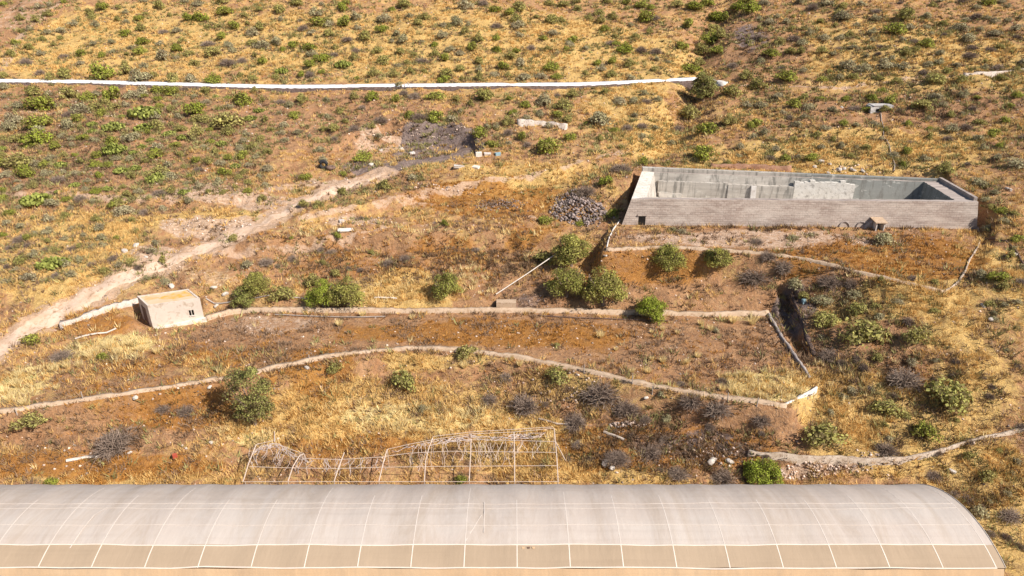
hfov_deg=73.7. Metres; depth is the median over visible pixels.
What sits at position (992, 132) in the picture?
green shrub
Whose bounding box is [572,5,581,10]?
olive shrub
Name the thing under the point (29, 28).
grey shrub
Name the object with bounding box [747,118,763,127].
green shrub
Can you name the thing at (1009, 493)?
grey shrub
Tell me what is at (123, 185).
olive shrub
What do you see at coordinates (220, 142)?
prickly pear
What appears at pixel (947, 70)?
olive shrub
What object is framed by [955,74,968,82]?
olive shrub
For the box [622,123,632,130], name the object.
dead shrub
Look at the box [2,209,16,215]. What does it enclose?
green shrub
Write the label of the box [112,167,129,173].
prickly pear
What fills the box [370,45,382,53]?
olive shrub
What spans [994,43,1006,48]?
olive shrub
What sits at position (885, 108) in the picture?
olive shrub
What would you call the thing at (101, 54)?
green shrub
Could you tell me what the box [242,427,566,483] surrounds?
derelict greenhouse
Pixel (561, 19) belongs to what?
olive shrub
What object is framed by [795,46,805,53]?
olive shrub
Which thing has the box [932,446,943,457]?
dead shrub
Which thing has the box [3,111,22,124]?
grey shrub
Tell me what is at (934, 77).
olive shrub
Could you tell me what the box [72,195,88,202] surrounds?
dead shrub
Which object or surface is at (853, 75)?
olive shrub
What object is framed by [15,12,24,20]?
olive shrub
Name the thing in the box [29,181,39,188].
olive shrub
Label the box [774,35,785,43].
olive shrub
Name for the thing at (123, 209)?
shrub
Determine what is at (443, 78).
green shrub
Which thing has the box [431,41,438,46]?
green shrub
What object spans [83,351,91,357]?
grass tussock
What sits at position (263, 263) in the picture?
dead shrub
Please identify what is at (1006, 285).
olive shrub
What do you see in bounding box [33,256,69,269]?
prickly pear
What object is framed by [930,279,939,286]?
olive shrub
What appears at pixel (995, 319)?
grey shrub
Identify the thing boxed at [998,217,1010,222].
grey shrub
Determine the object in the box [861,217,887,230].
valve house
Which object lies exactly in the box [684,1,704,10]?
green shrub
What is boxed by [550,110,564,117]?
green shrub
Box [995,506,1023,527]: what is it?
dead shrub
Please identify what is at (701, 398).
wall foot weeds
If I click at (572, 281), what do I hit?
tree
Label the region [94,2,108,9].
green shrub
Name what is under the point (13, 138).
olive shrub
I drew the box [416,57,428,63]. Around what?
dead shrub
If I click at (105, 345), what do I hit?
grass tussock
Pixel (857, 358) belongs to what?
dead shrub
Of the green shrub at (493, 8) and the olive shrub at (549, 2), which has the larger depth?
the olive shrub at (549, 2)
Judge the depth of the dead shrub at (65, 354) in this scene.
57.99 m
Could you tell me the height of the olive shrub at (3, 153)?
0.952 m
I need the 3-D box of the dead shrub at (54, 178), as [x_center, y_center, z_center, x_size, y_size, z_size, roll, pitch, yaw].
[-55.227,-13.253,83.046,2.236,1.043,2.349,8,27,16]
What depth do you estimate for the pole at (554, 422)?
53.05 m
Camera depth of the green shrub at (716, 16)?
138.46 m
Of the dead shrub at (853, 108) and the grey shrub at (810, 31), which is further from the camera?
the grey shrub at (810, 31)
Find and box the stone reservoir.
[622,166,977,228]
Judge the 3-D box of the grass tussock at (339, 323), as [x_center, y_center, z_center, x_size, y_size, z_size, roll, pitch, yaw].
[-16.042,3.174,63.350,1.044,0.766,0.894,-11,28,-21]
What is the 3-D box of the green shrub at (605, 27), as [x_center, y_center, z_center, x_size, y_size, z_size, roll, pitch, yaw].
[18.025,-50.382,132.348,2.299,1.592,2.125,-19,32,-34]
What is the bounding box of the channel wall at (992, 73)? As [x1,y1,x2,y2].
[963,68,1021,76]
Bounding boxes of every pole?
[66,455,102,461]
[539,418,571,425]
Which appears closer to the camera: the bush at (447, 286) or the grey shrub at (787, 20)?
the bush at (447, 286)
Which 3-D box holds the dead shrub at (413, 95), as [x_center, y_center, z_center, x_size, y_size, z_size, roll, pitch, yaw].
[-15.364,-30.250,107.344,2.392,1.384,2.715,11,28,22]
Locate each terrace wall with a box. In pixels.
[606,220,620,246]
[710,163,791,171]
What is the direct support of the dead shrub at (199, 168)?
on the hillside
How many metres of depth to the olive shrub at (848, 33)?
119.63 m
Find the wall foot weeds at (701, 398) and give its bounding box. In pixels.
[17,221,988,472]
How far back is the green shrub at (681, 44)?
125.78 m
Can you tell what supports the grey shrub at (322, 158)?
on the hillside
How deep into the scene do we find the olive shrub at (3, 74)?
115.81 m
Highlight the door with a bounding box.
[141,305,149,324]
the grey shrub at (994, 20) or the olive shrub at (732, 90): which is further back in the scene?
the grey shrub at (994, 20)
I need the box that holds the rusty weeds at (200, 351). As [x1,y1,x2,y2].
[0,23,1023,507]
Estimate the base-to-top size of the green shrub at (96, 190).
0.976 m
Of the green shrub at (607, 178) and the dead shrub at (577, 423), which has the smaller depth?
the dead shrub at (577, 423)
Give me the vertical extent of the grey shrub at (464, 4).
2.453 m
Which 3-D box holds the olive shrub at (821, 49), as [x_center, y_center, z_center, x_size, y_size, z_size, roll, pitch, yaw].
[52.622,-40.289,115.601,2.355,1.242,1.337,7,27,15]
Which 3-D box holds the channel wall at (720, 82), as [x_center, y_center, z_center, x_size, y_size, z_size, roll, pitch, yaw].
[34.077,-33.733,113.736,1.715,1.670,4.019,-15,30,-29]
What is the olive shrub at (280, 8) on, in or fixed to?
on the hillside
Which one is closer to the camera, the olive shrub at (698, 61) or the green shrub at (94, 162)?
the green shrub at (94, 162)
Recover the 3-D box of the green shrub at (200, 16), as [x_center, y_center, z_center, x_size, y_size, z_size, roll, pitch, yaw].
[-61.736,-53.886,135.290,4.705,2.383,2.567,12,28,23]
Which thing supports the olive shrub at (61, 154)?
on the hillside
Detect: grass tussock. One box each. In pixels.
[0,383,10,394]
[1,391,13,401]
[7,376,23,386]
[12,370,21,377]
[16,397,29,404]
[45,360,59,371]
[60,360,70,368]
[72,359,83,367]
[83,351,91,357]
[87,345,99,354]
[102,339,113,348]
[112,345,121,354]
[124,337,135,345]
[137,345,145,351]
[152,347,160,353]
[335,319,342,325]
[458,360,467,368]
[596,330,604,337]
[644,366,653,373]
[659,356,665,362]
[695,351,701,357]
[707,324,715,330]
[719,384,727,390]
[728,315,738,323]
[747,313,758,325]
[752,381,759,389]
[762,384,770,391]
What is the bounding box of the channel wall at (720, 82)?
[716,80,727,85]
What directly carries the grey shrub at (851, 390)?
on the hillside
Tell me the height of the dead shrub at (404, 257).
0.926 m
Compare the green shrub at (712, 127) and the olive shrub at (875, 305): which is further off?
the green shrub at (712, 127)
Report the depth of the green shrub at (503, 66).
115.56 m
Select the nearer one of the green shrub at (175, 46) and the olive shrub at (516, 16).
the green shrub at (175, 46)
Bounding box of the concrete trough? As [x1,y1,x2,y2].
[495,299,515,306]
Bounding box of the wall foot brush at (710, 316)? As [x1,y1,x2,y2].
[25,223,995,476]
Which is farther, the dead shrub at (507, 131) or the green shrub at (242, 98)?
the green shrub at (242, 98)
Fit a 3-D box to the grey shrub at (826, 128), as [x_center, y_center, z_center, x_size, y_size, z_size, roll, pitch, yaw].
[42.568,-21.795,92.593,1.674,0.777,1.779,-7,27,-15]
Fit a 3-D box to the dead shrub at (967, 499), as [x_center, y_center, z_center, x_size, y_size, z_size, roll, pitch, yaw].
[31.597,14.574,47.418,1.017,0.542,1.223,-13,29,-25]
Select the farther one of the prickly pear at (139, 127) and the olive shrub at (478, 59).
the olive shrub at (478, 59)
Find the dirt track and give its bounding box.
[0,172,384,355]
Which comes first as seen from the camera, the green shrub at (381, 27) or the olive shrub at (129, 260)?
the olive shrub at (129, 260)
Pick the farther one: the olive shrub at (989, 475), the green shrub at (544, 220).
the green shrub at (544, 220)
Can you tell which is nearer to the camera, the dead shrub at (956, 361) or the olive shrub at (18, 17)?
the dead shrub at (956, 361)
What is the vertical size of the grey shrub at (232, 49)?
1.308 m
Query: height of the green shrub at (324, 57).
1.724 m
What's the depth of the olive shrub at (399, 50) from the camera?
122.18 m
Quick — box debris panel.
[453,164,464,168]
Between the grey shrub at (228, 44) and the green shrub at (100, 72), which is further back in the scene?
the grey shrub at (228, 44)
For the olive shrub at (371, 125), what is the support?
on the hillside
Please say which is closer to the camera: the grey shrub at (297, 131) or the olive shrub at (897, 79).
the grey shrub at (297, 131)
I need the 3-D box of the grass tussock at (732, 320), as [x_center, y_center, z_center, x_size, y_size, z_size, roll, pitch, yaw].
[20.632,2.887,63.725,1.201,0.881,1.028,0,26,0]
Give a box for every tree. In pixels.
[220,364,276,425]
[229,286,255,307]
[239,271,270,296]
[302,278,335,307]
[325,275,367,307]
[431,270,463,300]
[544,266,587,298]
[551,233,594,266]
[582,265,628,305]
[635,294,668,324]
[651,242,687,272]
[688,71,720,101]
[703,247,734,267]
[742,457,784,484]
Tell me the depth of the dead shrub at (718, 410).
52.39 m
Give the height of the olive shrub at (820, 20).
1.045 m
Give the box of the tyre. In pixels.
[319,160,327,168]
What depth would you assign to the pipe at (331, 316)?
64.89 m
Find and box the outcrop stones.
[170,126,879,479]
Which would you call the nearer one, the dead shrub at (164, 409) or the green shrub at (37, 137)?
the dead shrub at (164, 409)
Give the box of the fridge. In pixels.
[475,152,481,156]
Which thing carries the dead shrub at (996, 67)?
on the hillside
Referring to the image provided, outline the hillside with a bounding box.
[0,0,1023,575]
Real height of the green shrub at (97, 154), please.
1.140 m
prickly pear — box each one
[18,192,51,206]
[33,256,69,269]
[54,161,67,167]
[68,182,81,187]
[86,121,97,126]
[100,121,125,130]
[101,142,127,154]
[101,186,113,190]
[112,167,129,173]
[127,105,161,118]
[128,150,137,154]
[128,165,141,170]
[133,123,152,131]
[137,144,145,148]
[144,172,167,182]
[161,130,175,136]
[176,134,186,139]
[178,189,189,194]
[215,140,226,145]
[230,163,240,168]
[243,115,256,120]
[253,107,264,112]
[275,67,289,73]
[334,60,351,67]
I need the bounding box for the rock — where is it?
[326,165,335,169]
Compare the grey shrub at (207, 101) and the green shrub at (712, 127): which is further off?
the grey shrub at (207, 101)
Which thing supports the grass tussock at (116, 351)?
on the hillside
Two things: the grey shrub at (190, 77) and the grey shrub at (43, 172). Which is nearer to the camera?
the grey shrub at (43, 172)
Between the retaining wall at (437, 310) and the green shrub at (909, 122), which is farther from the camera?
the green shrub at (909, 122)
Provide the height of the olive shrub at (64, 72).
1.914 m
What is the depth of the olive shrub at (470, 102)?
104.45 m
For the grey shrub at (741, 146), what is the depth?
89.78 m
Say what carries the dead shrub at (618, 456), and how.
on the hillside
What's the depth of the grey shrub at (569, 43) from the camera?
125.46 m
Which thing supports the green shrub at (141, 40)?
on the hillside
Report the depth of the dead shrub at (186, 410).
53.84 m
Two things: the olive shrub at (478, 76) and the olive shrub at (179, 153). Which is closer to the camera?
the olive shrub at (179, 153)
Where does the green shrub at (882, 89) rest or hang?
on the hillside
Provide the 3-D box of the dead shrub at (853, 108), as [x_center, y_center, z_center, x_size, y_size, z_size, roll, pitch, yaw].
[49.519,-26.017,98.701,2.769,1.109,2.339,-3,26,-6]
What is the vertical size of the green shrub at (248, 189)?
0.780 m
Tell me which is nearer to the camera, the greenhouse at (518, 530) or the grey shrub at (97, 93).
the greenhouse at (518, 530)
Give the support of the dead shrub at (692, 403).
on the hillside
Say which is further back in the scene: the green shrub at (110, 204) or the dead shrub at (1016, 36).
the dead shrub at (1016, 36)
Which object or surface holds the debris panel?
on the hillside
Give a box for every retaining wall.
[0,345,786,413]
[205,306,768,320]
[606,245,944,291]
[768,312,810,377]
[945,226,981,291]
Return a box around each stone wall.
[59,298,138,329]
[517,118,567,129]
[747,428,1023,465]
[785,386,817,403]
[789,292,816,355]
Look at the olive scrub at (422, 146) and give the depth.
96.43 m
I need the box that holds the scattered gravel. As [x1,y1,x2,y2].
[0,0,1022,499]
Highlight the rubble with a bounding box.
[473,188,616,226]
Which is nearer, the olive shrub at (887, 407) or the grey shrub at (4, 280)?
the olive shrub at (887, 407)
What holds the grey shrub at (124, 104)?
on the hillside
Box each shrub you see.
[0,72,8,78]
[0,81,9,88]
[0,121,18,131]
[0,134,7,140]
[0,151,6,157]
[0,151,35,168]
[0,169,10,177]
[0,194,8,200]
[0,278,10,284]
[1,220,12,225]
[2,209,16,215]
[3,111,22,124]
[6,49,15,56]
[6,133,25,142]
[8,235,22,243]
[8,409,47,430]
[9,38,21,44]
[9,100,23,107]
[11,183,23,190]
[12,163,31,175]
[12,253,29,264]
[14,222,23,228]
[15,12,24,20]
[16,333,41,345]
[17,57,32,64]
[17,126,54,146]
[18,114,54,128]
[18,272,38,280]
[20,169,35,177]
[22,84,42,94]
[22,93,55,110]
[22,142,34,148]
[22,234,30,240]
[23,43,35,49]
[25,25,34,30]
[26,249,38,257]
[28,160,38,166]
[29,125,46,132]
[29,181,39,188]
[30,14,39,21]
[33,2,43,8]
[34,70,45,75]
[35,50,46,54]
[36,35,46,40]
[37,159,49,167]
[39,169,52,175]
[40,226,53,234]
[41,10,52,15]
[41,29,52,34]
[41,212,55,221]
[42,154,57,160]
[42,198,61,206]
[43,90,52,95]
[44,477,59,484]
[45,72,55,80]
[47,348,74,363]
[49,140,61,149]
[49,175,64,183]
[49,246,59,252]
[49,272,58,279]
[53,26,67,32]
[55,132,65,138]
[56,67,71,77]
[58,54,68,58]
[58,85,77,98]
[58,151,67,156]
[58,259,71,266]
[59,211,70,218]
[60,110,73,117]
[61,118,74,129]
[61,196,72,201]
[63,269,78,276]
[66,19,78,25]
[66,245,76,250]
[67,100,91,113]
[69,113,84,120]
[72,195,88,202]
[74,134,89,139]
[75,49,86,55]
[75,155,85,163]
[75,255,82,262]
[76,422,142,470]
[77,91,98,101]
[83,177,91,182]
[84,8,94,15]
[87,14,95,19]
[87,60,115,79]
[87,102,105,111]
[88,159,102,167]
[88,186,101,193]
[89,19,99,26]
[89,136,98,142]
[89,151,104,157]
[90,214,100,221]
[91,89,100,97]
[91,222,104,230]
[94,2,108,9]
[95,171,103,178]
[95,233,105,240]
[96,108,105,115]
[96,352,109,360]
[97,241,108,247]
[98,51,104,57]
[99,98,111,104]
[99,267,110,274]
[101,85,119,99]
[101,161,113,167]
[103,135,119,144]
[105,103,120,111]
[106,201,115,207]
[107,38,116,43]
[107,255,117,261]
[109,155,120,159]
[110,195,126,205]
[112,205,137,216]
[113,15,120,20]
[115,262,122,267]
[117,63,133,74]
[118,28,131,36]
[118,132,141,140]
[118,183,126,188]
[121,100,130,107]
[122,89,135,97]
[122,190,131,196]
[125,154,132,160]
[126,170,134,177]
[126,257,135,263]
[127,216,135,221]
[128,67,152,81]
[132,45,147,55]
[132,265,142,270]
[133,14,144,20]
[133,84,150,97]
[133,187,143,194]
[134,21,146,30]
[134,37,149,44]
[138,61,148,68]
[139,208,147,214]
[143,163,170,176]
[144,246,157,252]
[145,119,165,130]
[146,147,162,158]
[148,85,164,93]
[149,111,161,118]
[150,71,158,77]
[150,142,163,148]
[150,189,166,197]
[151,239,159,244]
[152,0,165,8]
[153,96,162,100]
[153,403,172,414]
[154,47,169,59]
[154,102,165,107]
[157,29,169,34]
[157,205,168,210]
[158,255,166,263]
[159,278,171,284]
[160,85,179,95]
[162,161,171,168]
[164,171,177,180]
[166,72,178,82]
[166,103,174,110]
[166,185,177,192]
[168,141,182,146]
[171,27,182,32]
[171,43,183,50]
[173,125,187,131]
[174,113,183,117]
[175,404,197,419]
[176,151,183,156]
[177,36,185,42]
[180,101,206,114]
[182,12,193,21]
[183,50,194,56]
[184,195,193,203]
[185,73,198,81]
[186,124,203,138]
[188,59,199,65]
[189,0,204,6]
[189,114,201,121]
[190,156,200,162]
[191,167,204,171]
[192,11,209,21]
[193,180,204,188]
[198,114,209,122]
[199,40,215,45]
[200,86,212,93]
[200,99,211,103]
[201,46,221,56]
[203,156,214,163]
[204,72,221,83]
[205,127,213,130]
[205,138,215,143]
[206,112,246,128]
[211,176,222,185]
[212,146,219,154]
[213,159,225,165]
[215,0,227,3]
[215,31,227,39]
[216,5,233,14]
[216,58,237,65]
[216,167,233,175]
[220,124,235,135]
[223,41,234,46]
[223,153,232,159]
[227,21,239,29]
[228,47,238,52]
[228,234,237,240]
[230,91,253,106]
[235,143,243,151]
[236,150,248,158]
[237,56,248,62]
[239,260,252,269]
[240,168,249,173]
[242,129,251,135]
[242,179,251,184]
[242,187,252,192]
[245,26,257,36]
[245,39,256,45]
[245,140,257,148]
[247,74,258,80]
[251,38,273,49]
[251,153,259,158]
[254,6,262,10]
[254,21,264,28]
[256,135,264,141]
[256,192,267,200]
[256,257,275,268]
[257,55,267,63]
[259,165,273,172]
[261,182,270,187]
[262,114,268,121]
[263,148,273,153]
[265,285,297,302]
[266,127,275,131]
[270,36,281,44]
[271,73,279,78]
[272,4,285,13]
[275,129,285,134]
[279,121,288,127]
[279,137,289,142]
[284,100,293,107]
[287,41,300,47]
[288,110,303,118]
[288,254,298,262]
[290,0,302,6]
[292,128,304,133]
[296,24,307,30]
[296,93,308,102]
[297,70,304,76]
[297,199,308,206]
[299,172,311,179]
[302,42,316,49]
[303,59,314,66]
[304,273,321,286]
[305,16,331,26]
[305,49,318,56]
[305,71,314,76]
[308,6,323,16]
[310,52,331,61]
[312,200,324,208]
[313,146,324,151]
[318,155,328,163]
[323,19,333,26]
[323,29,333,36]
[323,249,337,253]
[326,361,342,373]
[327,123,339,131]
[330,268,340,276]
[331,42,338,48]
[334,232,340,239]
[336,107,344,114]
[337,2,347,10]
[337,15,350,26]
[337,187,347,194]
[340,36,352,41]
[341,0,350,3]
[348,124,359,131]
[349,52,358,58]
[349,92,358,99]
[350,11,361,19]
[351,47,359,53]
[352,148,372,161]
[358,29,371,39]
[362,90,378,100]
[365,67,381,75]
[367,123,375,128]
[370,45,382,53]
[373,24,388,32]
[373,116,388,124]
[374,131,383,137]
[375,12,393,22]
[376,55,390,64]
[378,179,391,190]
[381,258,393,266]
[388,69,398,76]
[391,94,399,101]
[391,368,417,393]
[395,0,411,7]
[395,47,403,54]
[397,89,410,95]
[398,34,407,41]
[398,254,410,261]
[403,110,414,118]
[405,12,413,17]
[405,173,417,181]
[406,66,414,73]
[407,91,419,99]
[407,112,429,119]
[412,18,422,25]
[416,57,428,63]
[417,11,431,19]
[418,404,427,413]
[423,91,445,99]
[425,110,445,122]
[430,49,439,55]
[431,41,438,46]
[436,75,450,82]
[437,30,447,38]
[439,51,449,60]
[439,67,453,75]
[440,219,448,225]
[444,46,454,51]
[446,115,456,121]
[450,14,462,24]
[452,95,459,101]
[453,49,465,55]
[454,475,467,484]
[455,64,464,70]
[456,344,476,360]
[458,0,474,9]
[460,26,470,33]
[466,41,477,50]
[467,99,474,106]
[469,125,487,138]
[472,247,481,253]
[473,32,483,41]
[474,70,483,79]
[475,56,482,63]
[475,65,482,71]
[475,88,494,101]
[477,0,487,5]
[479,391,497,406]
[485,140,498,147]
[487,6,502,11]
[489,22,501,28]
[490,71,499,76]
[491,45,500,52]
[492,32,500,40]
[496,61,510,69]
[497,372,513,384]
[501,114,513,125]
[502,129,512,135]
[504,7,515,14]
[506,51,516,59]
[507,391,539,418]
[509,12,521,21]
[510,19,523,28]
[512,0,525,11]
[512,48,520,52]
[515,31,524,36]
[515,57,524,66]
[515,71,532,80]
[518,131,525,139]
[519,101,529,107]
[523,114,530,118]
[527,44,536,49]
[532,251,556,265]
[533,71,549,78]
[535,92,551,105]
[535,109,543,115]
[535,137,562,153]
[537,216,552,224]
[542,58,559,70]
[543,364,571,384]
[544,0,554,5]
[544,14,558,23]
[544,121,553,128]
[547,28,560,34]
[550,73,563,78]
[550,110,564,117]
[551,97,574,109]
[556,15,565,22]
[557,1,570,6]
[563,115,572,121]
[563,132,577,140]
[563,411,591,435]
[565,40,573,46]
[566,87,578,97]
[567,35,577,42]
[570,440,581,450]
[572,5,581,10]
[573,183,598,196]
[575,375,626,412]
[576,220,583,226]
[584,12,592,20]
[587,111,614,125]
[592,59,601,65]
[593,8,604,14]
[595,14,605,23]
[596,64,606,70]
[598,134,603,140]
[598,175,612,184]
[599,24,610,31]
[600,88,609,93]
[600,449,633,470]
[604,208,619,217]
[606,69,616,77]
[607,10,618,19]
[607,127,619,131]
[608,55,616,63]
[608,162,631,171]
[612,96,624,104]
[612,397,642,420]
[615,41,633,53]
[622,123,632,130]
[624,58,636,66]
[626,74,636,79]
[628,97,637,102]
[634,0,647,7]
[635,46,647,52]
[635,443,666,467]
[636,124,648,128]
[636,156,648,165]
[637,10,655,22]
[638,133,647,137]
[639,415,652,423]
[640,89,648,94]
[640,99,652,103]
[646,27,653,33]
[647,3,656,8]
[650,47,663,53]
[653,95,662,101]
[658,435,668,442]
[661,414,671,422]
[666,139,675,145]
[666,465,690,482]
[671,0,684,6]
[673,125,683,130]
[676,390,705,413]
[677,41,688,49]
[677,103,701,118]
[677,228,687,233]
[680,62,703,72]
[683,18,692,27]
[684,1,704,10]
[688,144,719,160]
[691,42,712,55]
[693,122,720,134]
[694,56,705,65]
[699,397,736,421]
[700,0,715,5]
[700,29,719,43]
[704,422,715,431]
[707,10,727,20]
[707,23,721,29]
[708,44,723,53]
[710,466,736,484]
[715,28,726,37]
[717,443,726,453]
[718,378,726,383]
[719,11,728,21]
[720,84,742,97]
[723,112,736,124]
[726,61,738,67]
[730,1,743,11]
[735,0,752,2]
[736,143,745,148]
[736,267,773,287]
[738,67,753,79]
[740,0,761,13]
[742,101,754,106]
[746,77,769,89]
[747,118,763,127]
[748,132,757,137]
[748,413,773,429]
[750,238,763,244]
[752,34,762,38]
[752,100,766,107]
[756,57,764,62]
[757,0,770,5]
[758,251,777,261]
[759,126,770,134]
[760,48,780,56]
[764,18,775,24]
[764,155,776,159]
[771,143,780,150]
[773,69,798,80]
[773,92,783,97]
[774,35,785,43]
[774,259,794,275]
[780,154,790,160]
[782,18,790,23]
[784,98,801,107]
[785,47,796,53]
[785,277,802,289]
[786,35,800,40]
[787,235,798,239]
[790,121,802,127]
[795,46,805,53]
[796,38,807,44]
[798,291,809,298]
[799,93,808,99]
[802,103,816,110]
[802,422,851,448]
[805,2,820,10]
[805,26,814,35]
[805,152,820,160]
[810,294,833,306]
[811,130,821,137]
[812,310,841,327]
[814,275,844,290]
[814,347,841,363]
[815,46,828,53]
[816,18,824,23]
[816,76,828,81]
[816,334,825,339]
[817,0,833,5]
[819,33,830,40]
[819,125,832,130]
[827,106,837,111]
[827,409,835,416]
[833,8,853,20]
[835,34,843,39]
[836,73,843,78]
[836,358,849,367]
[837,141,845,149]
[837,316,891,348]
[837,392,849,399]
[838,2,848,8]
[838,58,857,69]
[838,118,847,125]
[841,95,850,101]
[844,278,858,288]
[845,29,854,35]
[845,302,867,316]
[846,73,859,78]
[846,152,855,157]
[846,289,861,299]
[847,386,858,395]
[848,44,859,48]
[848,105,861,111]
[852,63,872,72]
[853,355,862,363]
[856,0,867,5]
[858,362,871,372]
[861,106,869,111]
[862,144,872,149]
[864,93,877,100]
[866,396,907,419]
[867,27,876,33]
[869,120,880,125]
[869,303,882,310]
[870,8,880,12]
[870,13,881,20]
[870,352,883,361]
[872,232,896,246]
[872,440,901,458]
[873,313,884,320]
[874,75,884,80]
[875,57,895,69]
[876,86,885,92]
[878,366,929,392]
[879,104,891,111]
[879,126,889,131]
[881,21,908,33]
[883,92,897,104]
[887,151,899,157]
[889,77,902,84]
[890,298,904,304]
[894,61,911,69]
[895,5,916,19]
[898,45,911,54]
[901,317,914,325]
[901,325,934,343]
[903,146,912,154]
[903,412,911,419]
[905,23,917,29]
[905,120,912,126]
[905,358,918,366]
[907,274,918,280]
[910,99,933,109]
[911,45,921,51]
[911,419,943,443]
[916,37,935,46]
[917,69,930,74]
[919,155,930,160]
[920,11,931,17]
[922,61,932,67]
[923,73,946,83]
[924,374,973,415]
[925,91,944,99]
[925,469,943,484]
[926,132,933,140]
[928,307,940,312]
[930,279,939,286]
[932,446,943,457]
[935,50,944,54]
[935,57,943,63]
[936,159,955,174]
[938,101,948,106]
[939,20,948,25]
[939,135,952,140]
[941,68,953,73]
[942,120,959,131]
[945,109,955,117]
[949,21,971,31]
[949,490,961,497]
[950,357,961,364]
[952,61,961,66]
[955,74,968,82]
[956,88,970,98]
[959,123,972,131]
[961,32,975,41]
[961,51,979,57]
[962,451,975,458]
[962,493,975,503]
[964,438,974,445]
[966,44,978,50]
[967,105,977,110]
[969,176,990,186]
[969,504,990,520]
[970,12,984,17]
[972,4,981,8]
[972,118,987,124]
[972,134,983,140]
[975,268,986,277]
[977,0,996,5]
[977,468,998,484]
[978,142,989,150]
[980,63,988,69]
[980,197,990,201]
[980,224,991,231]
[982,46,996,51]
[983,128,1002,136]
[983,300,996,307]
[984,393,996,400]
[985,271,1012,281]
[985,529,995,538]
[987,29,1003,35]
[987,203,995,209]
[988,316,999,322]
[989,189,1000,194]
[990,16,1000,23]
[990,63,1004,70]
[993,74,1008,80]
[993,153,1002,159]
[993,206,1008,213]
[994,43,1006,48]
[995,142,1004,146]
[995,447,1002,453]
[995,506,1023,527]
[997,280,1010,290]
[998,115,1010,122]
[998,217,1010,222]
[1001,532,1014,542]
[1002,490,1012,497]
[1004,157,1023,168]
[1005,249,1016,257]
[1008,24,1023,30]
[1008,210,1019,215]
[1010,90,1023,97]
[1010,234,1023,242]
[1011,299,1022,303]
[1012,33,1022,38]
[1013,456,1022,465]
[1015,423,1023,431]
[1016,277,1023,284]
[1016,542,1023,550]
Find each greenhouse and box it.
[0,484,1005,575]
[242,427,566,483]
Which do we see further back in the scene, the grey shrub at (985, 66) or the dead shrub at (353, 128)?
the grey shrub at (985, 66)
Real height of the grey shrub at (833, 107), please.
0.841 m
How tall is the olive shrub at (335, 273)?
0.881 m
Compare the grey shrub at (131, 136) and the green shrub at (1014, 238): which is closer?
the green shrub at (1014, 238)
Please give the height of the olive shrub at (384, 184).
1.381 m
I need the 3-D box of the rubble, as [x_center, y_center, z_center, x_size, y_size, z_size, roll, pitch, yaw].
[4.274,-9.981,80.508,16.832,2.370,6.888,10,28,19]
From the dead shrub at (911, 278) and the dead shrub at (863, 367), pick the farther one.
the dead shrub at (911, 278)
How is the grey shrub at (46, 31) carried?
on the hillside
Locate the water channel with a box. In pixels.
[0,77,694,92]
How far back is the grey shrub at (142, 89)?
107.67 m
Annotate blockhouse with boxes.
[866,103,893,112]
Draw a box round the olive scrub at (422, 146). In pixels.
[0,0,1023,490]
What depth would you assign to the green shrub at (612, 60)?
119.69 m
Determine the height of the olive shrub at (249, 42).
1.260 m
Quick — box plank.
[603,431,624,439]
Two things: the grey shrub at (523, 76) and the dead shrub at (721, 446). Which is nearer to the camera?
the dead shrub at (721, 446)
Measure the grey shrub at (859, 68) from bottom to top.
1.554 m
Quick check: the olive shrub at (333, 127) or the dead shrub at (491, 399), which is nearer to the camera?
the dead shrub at (491, 399)
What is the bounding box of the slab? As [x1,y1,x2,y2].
[338,228,350,231]
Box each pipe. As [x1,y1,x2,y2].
[75,328,115,339]
[206,294,307,303]
[275,314,383,316]
[374,297,396,298]
[496,254,554,293]
[538,315,668,320]
[881,115,894,171]
[980,235,1023,263]
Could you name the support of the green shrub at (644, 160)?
on the hillside
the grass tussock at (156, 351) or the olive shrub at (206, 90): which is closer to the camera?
the grass tussock at (156, 351)
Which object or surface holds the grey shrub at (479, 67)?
on the hillside
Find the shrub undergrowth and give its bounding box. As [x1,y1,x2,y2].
[0,0,1023,568]
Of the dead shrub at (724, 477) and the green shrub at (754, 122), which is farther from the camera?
the green shrub at (754, 122)
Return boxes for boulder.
[708,457,715,464]
[725,458,733,463]
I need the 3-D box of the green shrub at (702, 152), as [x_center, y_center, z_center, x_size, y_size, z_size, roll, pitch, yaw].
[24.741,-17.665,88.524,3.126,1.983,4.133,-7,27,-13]
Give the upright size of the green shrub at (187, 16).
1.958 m
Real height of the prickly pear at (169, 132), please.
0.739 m
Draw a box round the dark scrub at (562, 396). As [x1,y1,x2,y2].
[0,0,1023,509]
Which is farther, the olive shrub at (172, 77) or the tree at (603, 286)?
the olive shrub at (172, 77)
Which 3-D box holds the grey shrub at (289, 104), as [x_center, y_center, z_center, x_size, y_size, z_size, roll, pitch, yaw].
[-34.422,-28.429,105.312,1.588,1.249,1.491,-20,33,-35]
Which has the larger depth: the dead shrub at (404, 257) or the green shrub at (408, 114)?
the green shrub at (408, 114)
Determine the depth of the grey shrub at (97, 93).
107.75 m
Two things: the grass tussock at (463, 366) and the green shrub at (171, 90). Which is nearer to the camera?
the grass tussock at (463, 366)
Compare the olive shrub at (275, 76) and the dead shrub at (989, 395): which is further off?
the olive shrub at (275, 76)
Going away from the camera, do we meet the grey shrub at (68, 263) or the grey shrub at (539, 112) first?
the grey shrub at (68, 263)
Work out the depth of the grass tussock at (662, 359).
57.55 m
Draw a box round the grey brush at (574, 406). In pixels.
[0,0,1023,506]
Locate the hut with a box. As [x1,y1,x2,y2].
[137,289,206,328]

